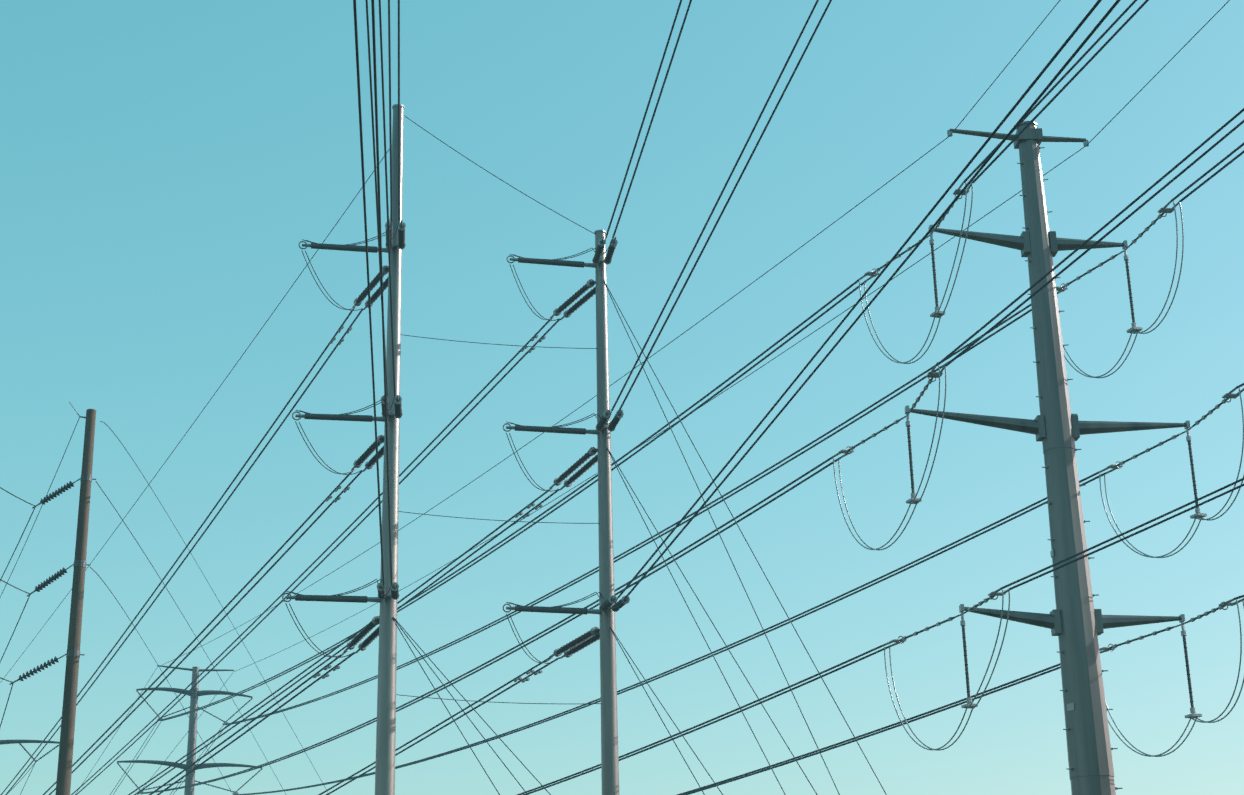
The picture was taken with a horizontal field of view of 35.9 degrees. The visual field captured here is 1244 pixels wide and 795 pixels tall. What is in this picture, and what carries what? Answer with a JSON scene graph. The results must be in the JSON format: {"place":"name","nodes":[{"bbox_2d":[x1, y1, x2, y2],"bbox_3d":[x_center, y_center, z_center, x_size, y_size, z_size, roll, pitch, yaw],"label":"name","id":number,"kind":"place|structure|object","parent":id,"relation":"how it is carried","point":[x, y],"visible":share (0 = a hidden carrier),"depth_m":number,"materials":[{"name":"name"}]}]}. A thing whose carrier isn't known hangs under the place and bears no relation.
{"place":"outdoors","nodes":[
{"label":"outdoors","id":0,"kind":"place"},
{"bbox_2d":[0,0,1243,794],"label":"sky","id":1,"kind":"structure","parent":0,"point":[166,165],"materials":[{"name":"blue"}]},
{"label":"ground","id":2,"kind":"structure","parent":0,"visible":0},
{"bbox_2d":[0,740,59,761],"bbox_3d":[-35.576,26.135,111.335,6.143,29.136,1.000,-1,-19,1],"label":"davit pole","id":3,"kind":"object","parent":2,"relation":"on","point":[18,741],"visible":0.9,"depth_m":113.26,"materials":[{"name":"metal"}]},
{"bbox_2d":[9,401,95,794],"bbox_3d":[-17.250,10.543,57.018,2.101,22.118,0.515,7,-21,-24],"label":"brown pole","id":4,"kind":"object","parent":2,"relation":"on","point":[65,759],"visible":1,"depth_m":58.56,"materials":[{"name":"metal"}]},
{"bbox_2d":[117,665,261,794],"bbox_3d":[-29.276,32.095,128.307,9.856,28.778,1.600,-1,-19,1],"label":"davit pole","id":5,"kind":"object","parent":2,"relation":"on","point":[194,693],"visible":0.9,"depth_m":131.25,"materials":[{"name":"metal"}]},
{"bbox_2d":[282,104,405,794],"bbox_3d":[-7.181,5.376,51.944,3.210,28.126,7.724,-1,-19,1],"label":"slim pole","id":6,"kind":"object","parent":2,"relation":"on","point":[385,631],"visible":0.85,"depth_m":51.42,"materials":[{"name":"metal"}]},
{"bbox_2d":[0,0,1243,794],"bbox_3d":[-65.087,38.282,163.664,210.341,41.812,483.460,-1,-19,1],"label":"power lines","id":7,"kind":"object","parent":6,"relation":"attached to","point":[1076,622],"visible":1,"depth_m":46.77,"materials":[{"name":"black metal"}]},
{"bbox_2d":[503,230,629,794],"bbox_3d":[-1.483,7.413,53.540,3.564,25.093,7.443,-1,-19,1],"label":"slim pole","id":8,"kind":"object","parent":2,"relation":"on","point":[609,731],"visible":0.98,"depth_m":53.74,"materials":[{"name":"metal"}]}
]}

